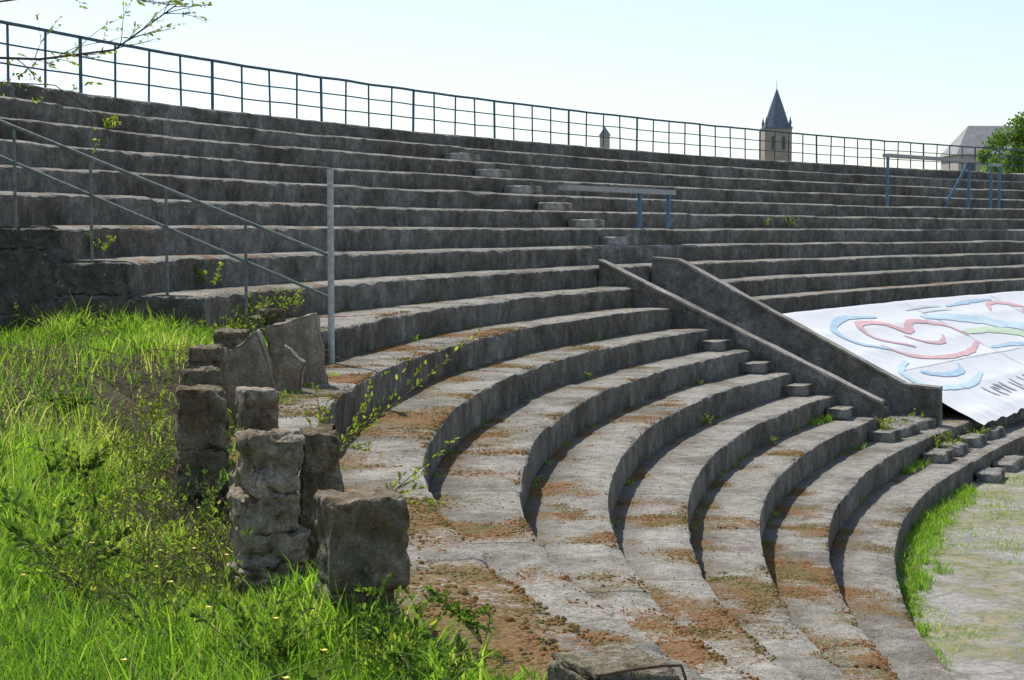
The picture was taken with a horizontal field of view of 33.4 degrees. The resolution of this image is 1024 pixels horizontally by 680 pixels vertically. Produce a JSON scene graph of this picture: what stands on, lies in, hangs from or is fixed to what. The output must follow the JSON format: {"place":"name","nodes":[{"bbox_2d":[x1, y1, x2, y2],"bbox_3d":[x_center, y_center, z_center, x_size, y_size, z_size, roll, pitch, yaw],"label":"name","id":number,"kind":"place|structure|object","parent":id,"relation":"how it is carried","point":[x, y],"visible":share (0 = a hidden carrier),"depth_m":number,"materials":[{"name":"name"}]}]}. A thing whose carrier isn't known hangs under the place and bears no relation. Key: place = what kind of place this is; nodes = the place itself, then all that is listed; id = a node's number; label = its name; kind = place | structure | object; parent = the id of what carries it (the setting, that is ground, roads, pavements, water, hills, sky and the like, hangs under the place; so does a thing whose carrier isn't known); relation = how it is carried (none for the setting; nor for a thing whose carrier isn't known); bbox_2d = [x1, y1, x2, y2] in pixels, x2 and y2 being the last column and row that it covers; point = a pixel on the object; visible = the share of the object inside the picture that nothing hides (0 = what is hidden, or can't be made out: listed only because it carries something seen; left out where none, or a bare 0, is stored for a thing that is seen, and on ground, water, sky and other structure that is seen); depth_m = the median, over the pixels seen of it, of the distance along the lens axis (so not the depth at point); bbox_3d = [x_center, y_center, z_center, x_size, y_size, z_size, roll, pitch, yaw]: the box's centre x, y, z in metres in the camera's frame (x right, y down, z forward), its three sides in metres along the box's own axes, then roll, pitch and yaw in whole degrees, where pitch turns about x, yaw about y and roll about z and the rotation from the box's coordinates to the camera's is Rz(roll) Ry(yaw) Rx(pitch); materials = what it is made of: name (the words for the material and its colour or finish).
{"place":"outdoors","nodes":[
{"label":"outdoors","id":0,"kind":"place"},
{"bbox_2d":[0,289,503,679],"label":"grass bank","id":1,"kind":"structure","parent":0,"point":[108,389],"depth_m":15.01,"materials":[{"name":"green plant"}]},
{"bbox_2d":[0,299,35,330],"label":"weed plant","id":2,"kind":"object","parent":1,"relation":"on","point":[16,321],"visible":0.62,"depth_m":18.59,"materials":[{"name":"green plant"}]},
{"bbox_2d":[0,417,35,444],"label":"weed plant","id":3,"kind":"object","parent":1,"relation":"on","point":[3,421],"visible":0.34,"depth_m":12.29,"materials":[{"name":"green plant"}]},
{"bbox_2d":[16,319,45,336],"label":"weed plant","id":4,"kind":"object","parent":1,"relation":"on","point":[33,328],"visible":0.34,"depth_m":17.87,"materials":[{"name":"green plant"}]},
{"bbox_2d":[0,438,75,488],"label":"weed plant","id":5,"kind":"object","parent":1,"relation":"on","point":[52,467],"visible":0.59,"depth_m":10.59,"materials":[{"name":"green plant"}]},
{"bbox_2d":[2,494,78,534],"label":"weed plant","id":6,"kind":"object","parent":1,"relation":"on","point":[69,503],"visible":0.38,"depth_m":9.41,"materials":[{"name":"green plant"}]},
{"bbox_2d":[13,305,78,330],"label":"weed plant","id":7,"kind":"object","parent":1,"relation":"on","point":[27,316],"visible":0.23,"depth_m":18.60,"materials":[{"name":"green plant"}]},
{"bbox_2d":[6,498,90,528],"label":"weed plant","id":8,"kind":"object","parent":1,"relation":"on","point":[43,513],"visible":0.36,"depth_m":9.64,"materials":[{"name":"green plant"}]},
{"bbox_2d":[24,382,94,423],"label":"weed plant","id":9,"kind":"object","parent":1,"relation":"on","point":[70,399],"visible":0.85,"depth_m":13.27,"materials":[{"name":"green plant"}]},
{"bbox_2d":[9,515,115,594],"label":"weed plant","id":10,"kind":"object","parent":1,"relation":"on","point":[85,545],"visible":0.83,"depth_m":8.04,"materials":[{"name":"green plant"}]},
{"bbox_2d":[0,487,132,564],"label":"weed plant","id":11,"kind":"object","parent":1,"relation":"on","point":[18,529],"visible":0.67,"depth_m":8.66,"materials":[{"name":"green plant"}]},
{"bbox_2d":[60,440,114,485],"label":"weed plant","id":12,"kind":"object","parent":1,"relation":"on","point":[91,463],"visible":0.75,"depth_m":11.26,"materials":[{"name":"green plant"}]},
{"bbox_2d":[69,301,123,337],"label":"weed plant","id":13,"kind":"object","parent":1,"relation":"on","point":[103,316],"visible":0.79,"depth_m":17.80,"materials":[{"name":"green plant"}]},
{"bbox_2d":[50,439,155,536],"bbox_3d":[-2.335,0.855,9.664,0.521,0.574,0.764,-1,4,-21],"label":"weed plant","id":14,"kind":"object","parent":1,"relation":"on","point":[92,481],"visible":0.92,"depth_m":9.71,"materials":[{"name":"green plant"}]},
{"bbox_2d":[0,0,212,160],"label":"tree","id":15,"kind":"object","parent":1,"relation":"on","point":[104,52],"visible":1,"depth_m":9.22,"materials":[{"name":"green plant"}]},
{"bbox_2d":[21,539,204,623],"bbox_3d":[-1.674,1.070,7.375,0.876,0.535,0.358,2,4,26],"label":"weed plant","id":16,"kind":"object","parent":1,"relation":"on","point":[66,567],"visible":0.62,"depth_m":7.40,"materials":[{"name":"green plant"}]},
{"bbox_2d":[39,491,218,567],"bbox_3d":[-1.888,1.004,8.602,0.683,0.511,0.691,3,5,37],"label":"weed plant","id":17,"kind":"object","parent":1,"relation":"on","point":[135,525],"visible":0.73,"depth_m":8.57,"materials":[{"name":"green plant"}]},
{"bbox_2d":[111,423,176,495],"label":"weed plant","id":18,"kind":"object","parent":1,"relation":"on","point":[164,456],"visible":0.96,"depth_m":11.02,"materials":[{"name":"green plant"}]},
{"bbox_2d":[118,429,175,484],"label":"weed plant","id":19,"kind":"object","parent":1,"relation":"on","point":[141,452],"visible":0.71,"depth_m":11.41,"materials":[{"name":"green plant"}]},
{"bbox_2d":[135,376,172,442],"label":"weed plant","id":20,"kind":"object","parent":1,"relation":"on","point":[152,418],"visible":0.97,"depth_m":12.63,"materials":[{"name":"green plant"}]},
{"bbox_2d":[0,487,326,679],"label":"wild flowers","id":21,"kind":"object","parent":1,"relation":"on","point":[323,650],"visible":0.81,"depth_m":7.09,"materials":[{"name":"yellow plant"}]},
{"bbox_2d":[117,512,229,596],"bbox_3d":[-1.532,1.066,7.863,0.702,0.480,0.615,-2,4,-30],"label":"weed plant","id":22,"kind":"object","parent":1,"relation":"on","point":[182,553],"visible":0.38,"depth_m":7.97,"materials":[{"name":"green plant"}]},
{"bbox_2d":[98,544,258,610],"bbox_3d":[-1.425,1.095,7.272,0.655,0.499,0.608,-1,4,-22],"label":"weed plant","id":23,"kind":"object","parent":1,"relation":"on","point":[169,574],"visible":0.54,"depth_m":7.20,"materials":[{"name":"green plant"}]},
{"bbox_2d":[0,305,364,631],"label":"brushwood","id":24,"kind":"object","parent":1,"relation":"on","point":[171,467],"visible":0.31,"depth_m":13.08,"materials":[{"name":"green plant"}]},
{"bbox_2d":[95,526,284,640],"bbox_3d":[-1.275,1.051,6.689,0.638,0.559,0.603,-2,4,-24],"label":"weed plant","id":25,"kind":"object","parent":1,"relation":"on","point":[128,610],"visible":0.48,"depth_m":6.67,"materials":[{"name":"green plant"}]},
{"bbox_2d":[157,489,236,578],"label":"weed plant","id":26,"kind":"object","parent":1,"relation":"on","point":[196,535],"visible":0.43,"depth_m":8.33,"materials":[{"name":"green plant"}]},
{"bbox_2d":[173,383,227,524],"bbox_3d":[-1.912,0.963,10.582,0.376,1.374,0.361,-1,4,-11],"label":"stone post","id":27,"kind":"object","parent":1,"relation":"on","point":[200,423],"visible":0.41,"depth_m":10.42,"materials":[{"name":"stone"}]},
{"bbox_2d":[182,366,219,385],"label":"stone post","id":28,"kind":"object","parent":1,"relation":"on","point":[192,375],"visible":0.11,"depth_m":12.24,"materials":[{"name":"stone"}]},
{"bbox_2d":[175,454,232,553],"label":"weed plant","id":29,"kind":"object","parent":1,"relation":"on","point":[207,500],"visible":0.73,"depth_m":9.34,"materials":[{"name":"green plant"}]},
{"bbox_2d":[186,344,229,428],"bbox_3d":[-2.344,0.569,13.065,0.362,1.057,0.318,-1,4,-9],"label":"stone post","id":30,"kind":"object","parent":1,"relation":"on","point":[199,357],"visible":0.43,"depth_m":12.92,"materials":[{"name":"stone"}]},
{"bbox_2d":[194,345,228,432],"bbox_3d":[-2.565,0.478,14.457,0.317,0.858,0.289,-1,4,-17],"label":"stone post","id":31,"kind":"object","parent":1,"relation":"on","point":[223,352],"visible":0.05,"depth_m":14.37,"materials":[{"name":"stone"}]},
{"bbox_2d":[176,558,254,611],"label":"weed plant","id":32,"kind":"object","parent":1,"relation":"on","point":[206,567],"visible":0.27,"depth_m":7.13,"materials":[{"name":"green plant"}]},
{"bbox_2d":[154,584,287,645],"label":"weed plant","id":33,"kind":"object","parent":1,"relation":"on","point":[278,591],"visible":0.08,"depth_m":6.29,"materials":[{"name":"green plant"}]},
{"bbox_2d":[199,303,255,341],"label":"weed plant","id":34,"kind":"object","parent":1,"relation":"on","point":[215,324],"visible":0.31,"depth_m":17.76,"materials":[{"name":"green plant"}]},
{"bbox_2d":[213,328,247,350],"bbox_3d":[-2.655,0.354,16.052,0.355,0.923,0.334,0,4,-6],"label":"stone post","id":35,"kind":"object","parent":1,"relation":"on","point":[227,339],"visible":0.16,"depth_m":15.90,"materials":[{"name":"stone"}]},
{"bbox_2d":[232,314,261,327],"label":"stone post","id":36,"kind":"object","parent":1,"relation":"on","point":[236,317],"visible":0.14,"depth_m":18.90,"materials":[{"name":"stone"}]},
{"bbox_2d":[223,330,277,418],"bbox_3d":[-2.310,0.364,15.015,0.488,0.861,0.123,-11,10,15],"label":"stone slab","id":37,"kind":"object","parent":1,"relation":"on","point":[249,362],"visible":0.45,"depth_m":14.94,"materials":[{"name":"stone"}]},
{"bbox_2d":[219,302,290,335],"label":"weed plant","id":38,"kind":"object","parent":1,"relation":"on","point":[256,320],"visible":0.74,"depth_m":18.00,"materials":[{"name":"green plant"}]},
{"bbox_2d":[235,386,278,434],"bbox_3d":[-1.811,0.738,12.174,0.292,0.809,0.294,-2,4,-23],"label":"stone post","id":39,"kind":"object","parent":1,"relation":"on","point":[257,410],"visible":0.36,"depth_m":12.04,"materials":[{"name":"grey stone"}]},
{"bbox_2d":[160,573,366,674],"bbox_3d":[-0.832,1.027,5.992,0.764,0.395,0.406,3,5,39],"label":"weed plant","id":40,"kind":"object","parent":1,"relation":"on","point":[241,617],"visible":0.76,"depth_m":6.03,"materials":[{"name":"green plant"}]},
{"bbox_2d":[226,431,305,601],"bbox_3d":[-1.051,1.032,7.389,0.344,1.277,0.345,-1,4,-20],"label":"stone post","id":41,"kind":"object","parent":1,"relation":"on","point":[267,481],"visible":0.58,"depth_m":7.26,"materials":[{"name":"grey stone"}]},
{"bbox_2d":[259,308,285,326],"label":"stone post","id":42,"kind":"object","parent":1,"relation":"on","point":[279,317],"visible":0.19,"depth_m":19.11,"materials":[{"name":"stone"}]},
{"bbox_2d":[276,344,307,392],"bbox_3d":[-2.018,0.402,15.513,0.267,0.700,0.109,14,12,10],"label":"stone slab","id":43,"kind":"object","parent":1,"relation":"on","point":[292,362],"visible":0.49,"depth_m":15.46,"materials":[{"name":"stone"}]},
{"bbox_2d":[265,313,328,385],"bbox_3d":[-2.035,0.233,16.216,0.563,0.964,0.113,-5,8,15],"label":"stone slab","id":44,"kind":"object","parent":1,"relation":"on","point":[300,336],"visible":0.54,"depth_m":16.14,"materials":[{"name":"stone"}]},
{"bbox_2d":[227,618,372,677],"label":"weed plant","id":45,"kind":"object","parent":1,"relation":"on","point":[273,642],"visible":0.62,"depth_m":5.82,"materials":[{"name":"green plant"}]},
{"bbox_2d":[259,656,349,679],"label":"weed plant","id":46,"kind":"object","parent":1,"relation":"on","point":[308,674],"visible":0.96,"depth_m":5.12,"materials":[{"name":"green plant"}]},
{"bbox_2d":[298,428,345,564],"bbox_3d":[-0.865,0.973,7.525,0.255,1.169,0.226,-1,4,-11],"label":"stone post","id":47,"kind":"object","parent":1,"relation":"on","point":[321,467],"visible":0.25,"depth_m":7.41,"materials":[{"name":"stone"}]},
{"bbox_2d":[314,487,411,628],"bbox_3d":[-0.563,1.090,6.385,0.333,1.051,0.324,-1,4,-17],"label":"stone post","id":48,"kind":"object","parent":1,"relation":"on","point":[361,534],"visible":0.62,"depth_m":6.24,"materials":[{"name":"stone"}]},
{"bbox_2d":[343,570,446,667],"bbox_3d":[-0.376,0.948,5.653,0.324,0.295,0.342,2,4,25],"label":"weed plant","id":49,"kind":"object","parent":1,"relation":"on","point":[419,609],"visible":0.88,"depth_m":5.64,"materials":[{"name":"green plant"}]},
{"bbox_2d":[354,614,436,678],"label":"weed plant","id":50,"kind":"object","parent":1,"relation":"on","point":[413,643],"visible":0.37,"depth_m":5.60,"materials":[{"name":"green plant"}]},
{"bbox_2d":[546,641,678,679],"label":"stone post","id":51,"kind":"object","parent":1,"relation":"on","point":[596,660],"visible":0.94,"depth_m":3.98,"materials":[{"name":"stone"}]},
{"bbox_2d":[601,664,686,679],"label":"iron bar","id":52,"kind":"object","parent":51,"relation":"on","point":[644,668],"visible":1,"depth_m":3.85,"materials":[{"name":"grey metal"}]},
{"bbox_2d":[0,0,1023,169],"label":"sky","id":53,"kind":"structure","parent":0,"point":[919,71],"materials":[{"name":"white"}]},
{"bbox_2d":[143,133,1023,679],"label":"grass tufts","id":54,"kind":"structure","parent":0,"point":[927,527],"depth_m":18.96,"materials":[{"name":"green plant"}]},
{"bbox_2d":[379,633,501,679],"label":"weed plant","id":55,"kind":"object","parent":54,"relation":"on","point":[409,657],"visible":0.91,"depth_m":5.25,"materials":[{"name":"green plant"}]},
{"bbox_2d":[761,89,792,160],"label":"church tower","id":56,"kind":"structure","parent":0,"point":[776,119],"depth_m":315.97,"materials":[{"name":"stone"}]},
{"bbox_2d":[896,454,1023,679],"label":"track","id":57,"kind":"structure","parent":0,"point":[974,583],"depth_m":21.29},
{"bbox_2d":[975,467,1005,482],"bbox_3d":[8.659,2.458,30.896,0.445,0.230,0.938,4,5,23],"label":"stair block","id":58,"kind":"object","parent":57,"relation":"on","point":[990,474],"depth_m":30.53,"materials":[{"name":"stone"}]},
{"bbox_2d":[992,455,1023,471],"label":"stair block","id":59,"kind":"object","parent":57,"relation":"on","point":[1012,463],"depth_m":32.11,"materials":[{"name":"stone"}]},
{"bbox_2d":[939,126,1014,171],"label":"house","id":60,"kind":"structure","parent":0,"point":[974,136],"depth_m":246.41,"materials":[{"name":"paint"}]},
{"label":"ground","id":61,"kind":"structure","parent":0,"visible":0},
{"bbox_2d":[0,82,1023,679],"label":"stadium terrace","id":62,"kind":"structure","parent":61,"relation":"on","point":[420,222],"depth_m":24.91,"materials":[{"name":"concrete"}]},
{"bbox_2d":[87,231,115,257],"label":"weed plant","id":63,"kind":"object","parent":62,"relation":"on","point":[110,240],"visible":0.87,"depth_m":19.81,"materials":[{"name":"green plant"}]},
{"bbox_2d":[102,116,121,128],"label":"weed plant","id":64,"kind":"object","parent":62,"relation":"on","point":[107,122],"visible":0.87,"depth_m":27.52,"materials":[{"name":"green plant"}]},
{"bbox_2d":[0,119,327,337],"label":"handrail","id":65,"kind":"object","parent":62,"relation":"on","point":[166,191],"visible":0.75,"depth_m":18.81,"materials":[{"name":"metal"}]},
{"bbox_2d":[193,261,222,287],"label":"weed plant","id":66,"kind":"object","parent":62,"relation":"on","point":[205,272],"visible":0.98,"depth_m":20.86,"materials":[{"name":"green plant"}]},
{"bbox_2d":[231,288,273,314],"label":"weed plant","id":67,"kind":"object","parent":62,"relation":"on","point":[251,311],"visible":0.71,"depth_m":20.24,"materials":[{"name":"green plant"}]},
{"bbox_2d":[265,277,305,317],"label":"weed plant","id":68,"kind":"object","parent":62,"relation":"on","point":[284,300],"visible":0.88,"depth_m":21.08,"materials":[{"name":"green plant"}]},
{"bbox_2d":[304,382,336,430],"bbox_3d":[-1.141,0.517,9.955,0.245,0.554,0.300,1,4,18],"label":"sapling","id":69,"kind":"object","parent":62,"relation":"on","point":[323,419],"visible":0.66,"depth_m":9.91,"materials":[{"name":"green plant"}]},
{"bbox_2d":[326,169,334,362],"bbox_3d":[-1.978,-0.760,18.641,0.080,2.196,0.084,0,4,0],"label":"metal pole","id":70,"kind":"object","parent":62,"relation":"on","point":[330,237],"visible":0.83,"depth_m":18.61,"materials":[{"name":"grey metal"}]},
{"bbox_2d":[341,379,384,456],"bbox_3d":[-0.862,0.507,9.351,0.637,0.651,0.326,3,5,43],"label":"sapling","id":71,"kind":"object","parent":62,"relation":"on","point":[353,446],"visible":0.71,"depth_m":9.27,"materials":[{"name":"green plant"}]},
{"bbox_2d":[342,327,480,445],"bbox_3d":[-0.661,0.368,9.208,1.151,0.911,0.405,2,4,32],"label":"sapling","id":72,"kind":"object","parent":62,"relation":"on","point":[375,414],"visible":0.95,"depth_m":9.11,"materials":[{"name":"green plant"}]},
{"bbox_2d":[390,437,458,508],"bbox_3d":[-0.546,0.702,7.783,0.612,0.519,0.293,0,4,0],"label":"sapling","id":73,"kind":"object","parent":62,"relation":"on","point":[414,475],"visible":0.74,"depth_m":7.84,"materials":[{"name":"green plant"}]},
{"bbox_2d":[420,584,496,646],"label":"weed plant","id":74,"kind":"object","parent":62,"relation":"on","point":[454,609],"visible":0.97,"depth_m":5.93,"materials":[{"name":"green plant"}]},
{"bbox_2d":[444,153,479,161],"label":"stair block","id":75,"kind":"structure","parent":62,"relation":"on","point":[465,156],"depth_m":38.82,"materials":[{"name":"concrete"}]},
{"bbox_2d":[473,169,510,177],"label":"stair block","id":76,"kind":"structure","parent":62,"relation":"on","point":[498,173],"depth_m":38.47,"materials":[{"name":"concrete"}]},
{"bbox_2d":[0,20,1023,172],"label":"railing","id":77,"kind":"object","parent":62,"relation":"on","point":[115,44],"visible":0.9,"depth_m":39.45,"materials":[{"name":"metal"}]},
{"bbox_2d":[504,186,541,194],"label":"stair block","id":78,"kind":"structure","parent":62,"relation":"on","point":[534,190],"depth_m":38.10,"materials":[{"name":"concrete"}]},
{"bbox_2d":[537,202,572,210],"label":"stair block","id":79,"kind":"structure","parent":62,"relation":"on","point":[560,206],"depth_m":37.73,"materials":[{"name":"concrete"}]},
{"bbox_2d":[217,289,944,679],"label":"moss","id":80,"kind":"object","parent":62,"relation":"on","point":[525,623],"visible":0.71,"depth_m":14.90,"materials":[{"name":"brown plant"}]},
{"bbox_2d":[568,219,604,227],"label":"stair block","id":81,"kind":"structure","parent":62,"relation":"on","point":[584,223],"depth_m":37.38,"materials":[{"name":"concrete"}]},
{"bbox_2d":[284,316,932,673],"bbox_3d":[1.134,1.728,16.478,7.194,2.673,25.772,1,4,9],"label":"grit","id":82,"kind":"object","parent":62,"relation":"on","point":[544,644],"visible":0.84,"depth_m":17.51,"materials":[{"name":"gravel"}]},
{"bbox_2d":[558,185,675,228],"bbox_3d":[2.444,-2.959,38.352,0.240,0.921,5.563,2,4,29],"label":"crush barrier","id":83,"kind":"object","parent":62,"relation":"on","point":[641,191],"visible":0.97,"depth_m":39.16,"materials":[{"name":"metal"}]},
{"bbox_2d":[600,237,637,244],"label":"stair block","id":84,"kind":"structure","parent":62,"relation":"on","point":[619,240],"depth_m":37.03,"materials":[{"name":"concrete"}]},
{"bbox_2d":[699,339,733,350],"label":"stair block","id":85,"kind":"structure","parent":62,"relation":"on","point":[716,345],"depth_m":31.54,"materials":[{"name":"concrete"}]},
{"bbox_2d":[598,259,884,427],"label":"gangway wall","id":86,"kind":"structure","parent":62,"relation":"on","point":[687,314],"depth_m":31.99,"materials":[{"name":"concrete"}]},
{"bbox_2d":[740,360,773,373],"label":"stair block","id":87,"kind":"structure","parent":62,"relation":"on","point":[757,367],"depth_m":31.20,"materials":[{"name":"concrete"}]},
{"bbox_2d":[651,256,942,425],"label":"gangway wall","id":88,"kind":"structure","parent":62,"relation":"on","point":[696,285],"depth_m":34.24,"materials":[{"name":"concrete"}]},
{"bbox_2d":[782,382,814,395],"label":"stair block","id":89,"kind":"structure","parent":62,"relation":"on","point":[798,389],"depth_m":30.86,"materials":[{"name":"concrete"}]},
{"bbox_2d":[826,405,856,419],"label":"stair block","id":90,"kind":"structure","parent":62,"relation":"on","point":[845,412],"depth_m":30.52,"materials":[{"name":"concrete"}]},
{"bbox_2d":[868,428,901,442],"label":"stair block","id":91,"kind":"structure","parent":62,"relation":"on","point":[890,435],"depth_m":30.21,"materials":[{"name":"stone"}]},
{"bbox_2d":[872,415,898,429],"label":"weed plant","id":92,"kind":"object","parent":62,"relation":"on","point":[883,425],"visible":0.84,"depth_m":30.46,"materials":[{"name":"green plant"}]},
{"bbox_2d":[886,420,920,436],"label":"stair block","id":93,"kind":"structure","parent":62,"relation":"on","point":[909,428],"depth_m":31.41,"materials":[{"name":"concrete"}]},
{"bbox_2d":[784,291,1023,424],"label":"banner","id":94,"kind":"object","parent":62,"relation":"on","point":[966,352],"visible":0.94,"depth_m":38.93,"materials":[{"name":"fabric"}]},
{"bbox_2d":[901,415,936,429],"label":"stair block","id":95,"kind":"structure","parent":62,"relation":"on","point":[928,422],"depth_m":32.43,"materials":[{"name":"stone"}]},
{"bbox_2d":[882,153,974,207],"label":"crush barrier","id":96,"kind":"object","parent":62,"relation":"on","point":[903,156],"visible":0.9,"depth_m":57.98,"materials":[{"name":"blue metal"}]},
{"bbox_2d":[922,448,953,463],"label":"stair block","id":97,"kind":"structure","parent":62,"relation":"on","point":[942,455],"depth_m":30.36,"materials":[{"name":"concrete"}]},
{"bbox_2d":[929,434,951,447],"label":"weed plant","id":98,"kind":"object","parent":62,"relation":"on","point":[937,444],"visible":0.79,"depth_m":31.24,"materials":[{"name":"green plant"}]},
{"bbox_2d":[927,428,960,444],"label":"weed plant","id":99,"kind":"object","parent":62,"relation":"on","point":[955,441],"visible":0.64,"depth_m":31.55,"materials":[{"name":"green plant"}]},
{"bbox_2d":[938,441,967,456],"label":"stair block","id":100,"kind":"structure","parent":62,"relation":"on","point":[960,448],"depth_m":31.38,"materials":[{"name":"stone"}]},
{"bbox_2d":[955,433,986,447],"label":"stair block","id":101,"kind":"structure","parent":62,"relation":"on","point":[972,440],"depth_m":32.67,"materials":[{"name":"stone"}]},
{"bbox_2d":[973,424,1004,438],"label":"stair block","id":102,"kind":"structure","parent":62,"relation":"on","point":[996,432],"depth_m":34.09,"materials":[{"name":"stone"}]},
{"bbox_2d":[989,163,1001,207],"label":"crush barrier","id":103,"kind":"object","parent":62,"relation":"on","point":[998,165],"visible":1,"depth_m":61.20,"materials":[{"name":"metal"}]},
{"bbox_2d":[599,127,609,147],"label":"distant turret","id":104,"kind":"object","parent":61,"relation":"on","point":[606,140],"visible":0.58,"depth_m":297.57,"materials":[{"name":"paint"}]},
{"bbox_2d":[976,111,1023,172],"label":"tree","id":105,"kind":"object","parent":61,"relation":"on","point":[1016,134],"visible":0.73,"depth_m":177.86,"materials":[{"name":"green plant"}]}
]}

